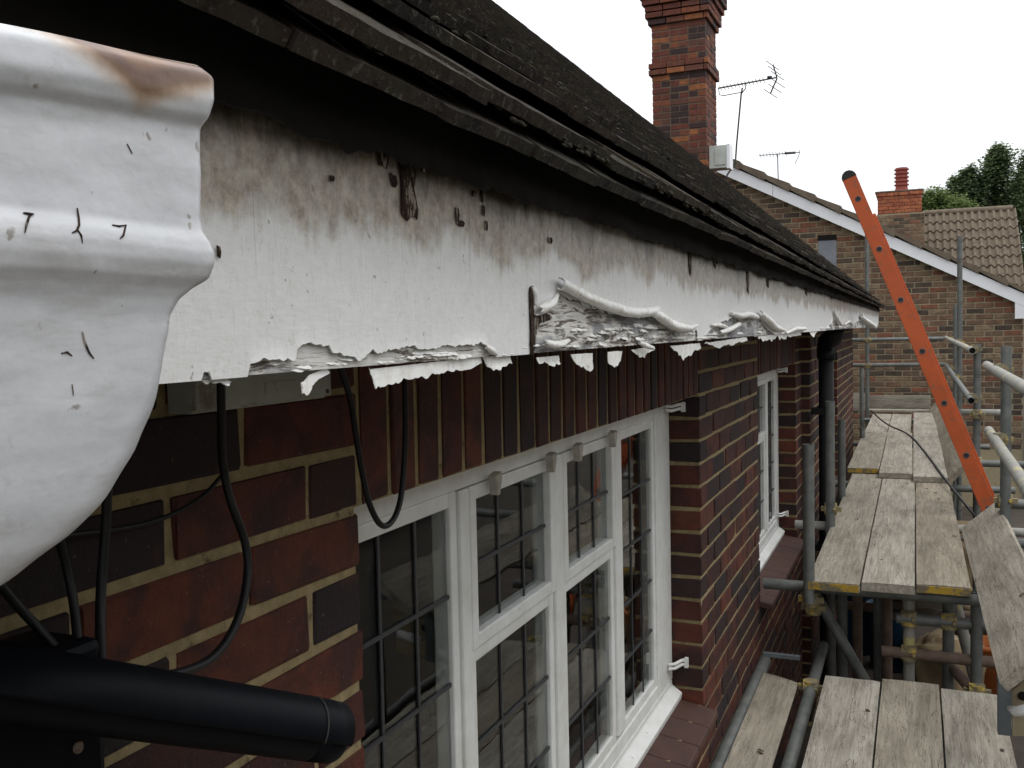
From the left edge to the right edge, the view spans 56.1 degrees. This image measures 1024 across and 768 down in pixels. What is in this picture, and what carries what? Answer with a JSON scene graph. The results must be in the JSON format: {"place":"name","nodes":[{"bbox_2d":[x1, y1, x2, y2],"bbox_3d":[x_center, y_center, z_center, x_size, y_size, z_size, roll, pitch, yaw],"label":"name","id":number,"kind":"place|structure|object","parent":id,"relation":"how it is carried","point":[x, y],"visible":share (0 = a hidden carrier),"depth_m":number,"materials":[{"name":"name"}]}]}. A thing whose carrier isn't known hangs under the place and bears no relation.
{"place":"outdoors","nodes":[
{"label":"outdoors","id":0,"kind":"place"},
{"bbox_2d":[493,0,1023,247],"label":"sky","id":1,"kind":"structure","parent":0,"point":[873,88],"materials":[{"name":"white"}]},
{"bbox_2d":[717,159,1023,506],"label":"gable house","id":2,"kind":"structure","parent":0,"point":[992,304],"depth_m":13.12,"materials":[{"name":"brick"}]},
{"bbox_2d":[759,150,799,178],"bbox_3d":[4.685,-3.806,16.807,0.702,0.522,0.163,0,3,23],"label":"tv aerial","id":3,"kind":"object","parent":2,"relation":"attached to","point":[793,152],"visible":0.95,"depth_m":16.80,"materials":[{"name":"metal"}]},
{"bbox_2d":[864,597,902,673],"bbox_3d":[2.760,1.760,6.992,0.372,0.610,0.371,0,3,23],"label":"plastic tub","id":4,"kind":"object","parent":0,"point":[897,641],"visible":0.1,"depth_m":6.87,"materials":[{"name":"black plastic"}]},
{"bbox_2d":[796,366,1023,767],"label":"ground","id":5,"kind":"structure","parent":0,"point":[1017,521],"depth_m":6.98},
{"bbox_2d":[0,0,885,767],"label":"brick house","id":6,"kind":"structure","parent":5,"relation":"on","point":[586,316],"depth_m":1.21,"materials":[{"name":"red brick"}]},
{"bbox_2d":[0,23,214,585],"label":"rainwater hopper","id":7,"kind":"object","parent":6,"relation":"attached to","point":[107,258],"visible":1,"depth_m":0.28,"materials":[{"name":"paint"}]},
{"bbox_2d":[66,475,220,537],"bbox_3d":[-0.330,0.111,0.852,0.010,0.033,0.224,0,3,22],"label":"black cable","id":8,"kind":"object","parent":6,"relation":"attached to","point":[157,519],"visible":0.71,"depth_m":0.87,"materials":[{"name":"black rubber"}]},
{"bbox_2d":[0,630,354,767],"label":"security camera","id":9,"kind":"object","parent":6,"relation":"attached to","point":[68,701],"visible":0.98,"depth_m":0.70,"materials":[{"name":"black plastic"}]},
{"bbox_2d":[0,583,58,645],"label":"black cable","id":10,"kind":"object","parent":9,"relation":"attached to","point":[27,616],"visible":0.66,"depth_m":0.71,"materials":[{"name":"black rubber"}]},
{"bbox_2d":[56,539,81,637],"bbox_3d":[-0.336,0.163,0.735,0.015,0.101,0.041,-4,4,-44],"label":"black cable","id":11,"kind":"object","parent":9,"relation":"attached to","point":[70,584],"visible":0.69,"depth_m":0.74,"materials":[{"name":"black rubber"}]},
{"bbox_2d":[95,489,111,658],"bbox_3d":[-0.322,0.147,0.751,0.014,0.147,0.060,-2,3,-11],"label":"black cable","id":12,"kind":"object","parent":9,"relation":"attached to","point":[102,572],"visible":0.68,"depth_m":0.76,"materials":[{"name":"black rubber"}]},
{"bbox_2d":[171,383,251,673],"bbox_3d":[-0.275,0.124,0.850,0.028,0.255,0.185,-1,3,5],"label":"black cable","id":13,"kind":"object","parent":6,"relation":"attached to","point":[216,653],"visible":0.86,"depth_m":0.91,"materials":[{"name":"black rubber"}]},
{"bbox_2d":[167,369,330,413],"bbox_3d":[-0.265,-0.002,0.996,0.038,0.048,0.222,0,3,23],"label":"junction box","id":14,"kind":"object","parent":6,"relation":"attached to","point":[194,397],"visible":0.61,"depth_m":0.96,"materials":[{"name":"white plastic"}]},
{"bbox_2d":[337,368,407,528],"bbox_3d":[-0.166,0.076,1.169,0.021,0.210,0.175,0,3,23],"label":"black cable","id":15,"kind":"object","parent":6,"relation":"hanging from","point":[359,457],"visible":0.89,"depth_m":1.17,"materials":[{"name":"black rubber"}]},
{"bbox_2d":[354,402,688,767],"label":"window","id":16,"kind":"structure","parent":6,"relation":"in","point":[515,610],"depth_m":2.04,"materials":[{"name":"white paint"}]},
{"bbox_2d":[640,0,726,173],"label":"brick chimney","id":17,"kind":"object","parent":6,"relation":"on","point":[683,72],"visible":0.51,"depth_m":11.63,"materials":[{"name":"brick"}]},
{"bbox_2d":[709,143,732,170],"bbox_3d":[2.548,-2.756,11.710,0.252,0.297,0.218,0,3,23],"label":"wall box","id":18,"kind":"object","parent":17,"relation":"attached to","point":[720,157],"visible":0.91,"depth_m":11.62,"materials":[{"name":"grey plastic"}]},
{"bbox_2d":[718,61,784,179],"bbox_3d":[3.007,-3.292,12.112,0.801,1.391,0.442,0,3,23],"label":"tv aerial","id":19,"kind":"object","parent":17,"relation":"attached to","point":[748,82],"visible":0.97,"depth_m":12.12,"materials":[{"name":"metal"}]},
{"bbox_2d":[709,655,770,767],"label":"grey pipe","id":20,"kind":"object","parent":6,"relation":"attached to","point":[733,728],"visible":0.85,"depth_m":3.67,"materials":[{"name":"grey metal"}]},
{"bbox_2d":[763,651,799,659],"bbox_3d":[1.141,1.150,4.062,0.150,0.015,0.025,0,3,23],"label":"steel strip","id":21,"kind":"object","parent":20,"relation":"attached to","point":[781,655],"visible":1,"depth_m":4.05,"materials":[{"name":"grey metal"}]},
{"bbox_2d":[757,367,788,571],"bbox_3d":[1.294,0.427,5.009,0.116,1.012,1.430,0,3,23],"label":"window","id":22,"kind":"structure","parent":6,"relation":"in","point":[771,534],"depth_m":5.29,"materials":[{"name":"white paint"}]},
{"bbox_2d":[811,329,844,694],"bbox_3d":[1.953,0.885,5.915,0.151,2.508,0.316,-2,3,-8],"label":"downpipe","id":23,"kind":"object","parent":6,"relation":"attached to","point":[829,341],"visible":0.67,"depth_m":5.92,"materials":[{"name":"black plastic"}]},
{"bbox_2d":[835,595,871,655],"bbox_3d":[2.646,1.726,7.364,0.352,0.642,0.350,0,3,23],"label":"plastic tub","id":24,"kind":"object","parent":5,"relation":"on","point":[865,635],"visible":0.06,"depth_m":7.24,"materials":[{"name":"black plastic"}]},
{"bbox_2d":[763,236,1023,767],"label":"scaffolding","id":25,"kind":"object","parent":5,"relation":"on","point":[949,621],"visible":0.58,"depth_m":4.61,"materials":[{"name":"grey metal"}]},
{"bbox_2d":[723,672,797,767],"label":"scaffold board","id":26,"kind":"object","parent":25,"relation":"on","point":[757,741],"visible":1,"depth_m":3.59,"materials":[{"name":"grey wood"}]},
{"bbox_2d":[802,676,879,767],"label":"scaffold board","id":27,"kind":"object","parent":25,"relation":"on","point":[843,732],"visible":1,"depth_m":3.48,"materials":[{"name":"grey wood"}]},
{"bbox_2d":[808,473,882,592],"bbox_3d":[2.003,0.763,5.600,0.210,0.039,3.337,0,3,23],"label":"scaffold board","id":28,"kind":"object","parent":25,"relation":"on","point":[840,562],"visible":0.93,"depth_m":4.86,"materials":[{"name":"grey wood"}]},
{"bbox_2d":[853,393,864,410],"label":"scaffold board","id":29,"kind":"object","parent":25,"relation":"on","point":[856,405],"visible":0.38,"depth_m":12.19,"materials":[{"name":"grey wood"}]},
{"bbox_2d":[848,432,886,473],"bbox_3d":[3.054,0.559,8.186,0.218,0.039,2.542,0,3,23],"label":"scaffold board","id":30,"kind":"object","parent":25,"relation":"on","point":[867,457],"visible":0.93,"depth_m":7.75,"materials":[{"name":"grey wood"}]},
{"bbox_2d":[865,414,891,432],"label":"scaffold board","id":31,"kind":"object","parent":25,"relation":"on","point":[875,424],"visible":0.58,"depth_m":10.53,"materials":[{"name":"grey wood"}]},
{"bbox_2d":[862,474,914,594],"bbox_3d":[2.202,0.763,5.518,0.210,0.039,3.234,0,3,23],"label":"scaffold board","id":32,"kind":"object","parent":25,"relation":"on","point":[890,564],"visible":0.94,"depth_m":4.78,"materials":[{"name":"grey wood"}]},
{"bbox_2d":[879,432,911,478],"bbox_3d":[3.219,0.565,8.001,0.218,0.039,2.712,0,3,23],"label":"scaffold board","id":33,"kind":"object","parent":25,"relation":"on","point":[896,462],"visible":1,"depth_m":7.53,"materials":[{"name":"grey wood"}]},
{"bbox_2d":[892,609,901,619],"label":"scaffold board","id":34,"kind":"object","parent":25,"relation":"on","point":[894,611],"visible":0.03,"depth_m":4.91,"materials":[{"name":"brown wood"}]},
{"bbox_2d":[892,599,931,611],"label":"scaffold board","id":35,"kind":"object","parent":34,"relation":"on","point":[896,604],"visible":0.02,"depth_m":4.94,"materials":[{"name":"brown wood"}]},
{"bbox_2d":[902,508,941,609],"bbox_3d":[2.568,1.025,5.994,0.193,0.039,2.602,0,3,23],"label":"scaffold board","id":36,"kind":"object","parent":35,"relation":"on","point":[929,605],"visible":0.01,"depth_m":4.80,"materials":[{"name":"brown wood"}]},
{"bbox_2d":[869,409,928,411],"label":"scaffold board","id":37,"kind":"object","parent":25,"relation":"on","point":[900,410],"visible":0.98,"depth_m":11.66,"materials":[{"name":"grey wood"}]},
{"bbox_2d":[887,414,911,434],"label":"scaffold board","id":38,"kind":"object","parent":25,"relation":"on","point":[901,421],"visible":0.69,"depth_m":10.56,"materials":[{"name":"grey wood"}]},
{"bbox_2d":[869,395,930,409],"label":"scaffold board","id":39,"kind":"object","parent":25,"relation":"on","point":[899,401],"visible":0.73,"depth_m":11.85,"materials":[{"name":"grey wood"}]},
{"bbox_2d":[874,679,943,767],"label":"scaffold board","id":40,"kind":"object","parent":25,"relation":"on","point":[909,731],"visible":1,"depth_m":3.46,"materials":[{"name":"grey wood"}]},
{"bbox_2d":[917,609,941,615],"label":"scaffold board","id":41,"kind":"object","parent":25,"relation":"on","point":[937,612],"visible":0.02,"depth_m":4.93,"materials":[{"name":"brown wood"}]},
{"bbox_2d":[913,413,947,482],"bbox_3d":[3.841,0.503,8.903,0.218,0.039,5.102,0,3,23],"label":"scaffold board","id":42,"kind":"object","parent":25,"relation":"on","point":[925,436],"visible":0.98,"depth_m":7.84,"materials":[{"name":"grey wood"}]},
{"bbox_2d":[870,410,975,517],"bbox_3d":[3.500,0.545,8.404,0.129,0.105,6.355,0,3,16],"label":"cable","id":43,"kind":"object","parent":42,"relation":"on","point":[950,485],"visible":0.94,"depth_m":6.83,"materials":[{"name":"black rubber"}]},
{"bbox_2d":[929,402,944,432],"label":"scaffold board","id":44,"kind":"object","parent":25,"relation":"on","point":[937,416],"visible":0.46,"depth_m":10.32,"materials":[{"name":"grey wood"}]},
{"bbox_2d":[916,482,970,596],"bbox_3d":[2.425,0.760,5.494,0.210,0.039,3.300,0,3,23],"label":"scaffold board","id":45,"kind":"object","parent":25,"relation":"on","point":[941,567],"visible":0.91,"depth_m":4.70,"materials":[{"name":"grey wood"}]},
{"bbox_2d":[938,426,963,482],"bbox_3d":[3.563,0.515,7.798,0.036,0.202,2.752,44,17,14],"label":"scaffold board","id":46,"kind":"object","parent":25,"relation":"on","point":[954,468],"visible":0.5,"depth_m":7.25,"materials":[{"name":"grey wood"}]},
{"bbox_2d":[941,688,1016,767],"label":"scaffold board","id":47,"kind":"object","parent":25,"relation":"on","point":[973,738],"visible":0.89,"depth_m":3.39,"materials":[{"name":"grey wood"}]},
{"bbox_2d":[959,503,1023,690],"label":"scaffold board","id":48,"kind":"object","parent":25,"relation":"on","point":[995,552],"visible":0.97,"depth_m":3.71,"materials":[{"name":"grey wood"}]},
{"bbox_2d":[996,675,1023,735],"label":"work stand","id":49,"kind":"object","parent":48,"relation":"attached to","point":[1003,712],"visible":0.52,"depth_m":3.04,"materials":[{"name":"grey metal"}]},
{"bbox_2d":[1007,704,1023,716],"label":"cloth roll","id":50,"kind":"object","parent":49,"relation":"hanging from","point":[1016,711],"visible":1,"depth_m":2.96,"materials":[{"name":"white fabric"}]},
{"bbox_2d":[842,170,994,511],"bbox_3d":[2.652,0.450,5.542,1.382,3.388,0.407,0,3,23],"label":"extension ladder","id":51,"kind":"object","parent":5,"relation":"on","point":[929,364],"visible":0.92,"depth_m":5.43,"materials":[{"name":"orange metal"}]},
{"bbox_2d":[902,629,986,701],"bbox_3d":[2.957,1.885,6.487,0.468,0.406,0.461,-3,4,-34],"label":"rubble sack","id":52,"kind":"object","parent":5,"relation":"on","point":[928,672],"visible":0.22,"depth_m":6.40,"materials":[{"name":"beige fabric"}]},
{"bbox_2d":[919,184,978,211],"bbox_3d":[12.187,-2.465,27.368,2.294,6.448,1.834,0,3,23],"label":"bushy tree","id":53,"kind":"object","parent":5,"relation":"on","point":[933,199],"visible":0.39,"depth_m":26.93,"materials":[{"name":"green plant"}]},
{"bbox_2d":[954,587,987,635],"bbox_3d":[3.459,1.764,6.912,0.577,0.579,0.713,-2,3,-13],"label":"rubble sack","id":54,"kind":"object","parent":5,"relation":"on","point":[966,607],"depth_m":6.77,"materials":[{"name":"beige fabric"}]},
{"bbox_2d":[936,141,1023,274],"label":"willow tree","id":55,"kind":"object","parent":5,"relation":"on","point":[986,188],"visible":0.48,"depth_m":31.69,"materials":[{"name":"green plant"}]},
{"bbox_2d":[969,634,996,694],"bbox_3d":[3.151,1.847,6.453,0.292,0.478,0.288,0,3,23],"label":"plastic tub","id":56,"kind":"object","parent":5,"relation":"on","point":[990,680],"visible":0.06,"depth_m":6.34,"materials":[{"name":"orange plastic"}]},
{"bbox_2d":[875,167,1023,365],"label":"distant house","id":57,"kind":"structure","parent":0,"point":[991,238],"depth_m":21.34,"materials":[{"name":"tile"}]},
{"bbox_2d":[957,521,972,586],"bbox_3d":[3.942,1.582,8.454,0.656,0.755,0.655,0,3,25],"label":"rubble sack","id":58,"kind":"object","parent":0,"point":[970,573],"visible":0.01,"depth_m":8.16,"materials":[{"name":"beige fabric"}]}
]}

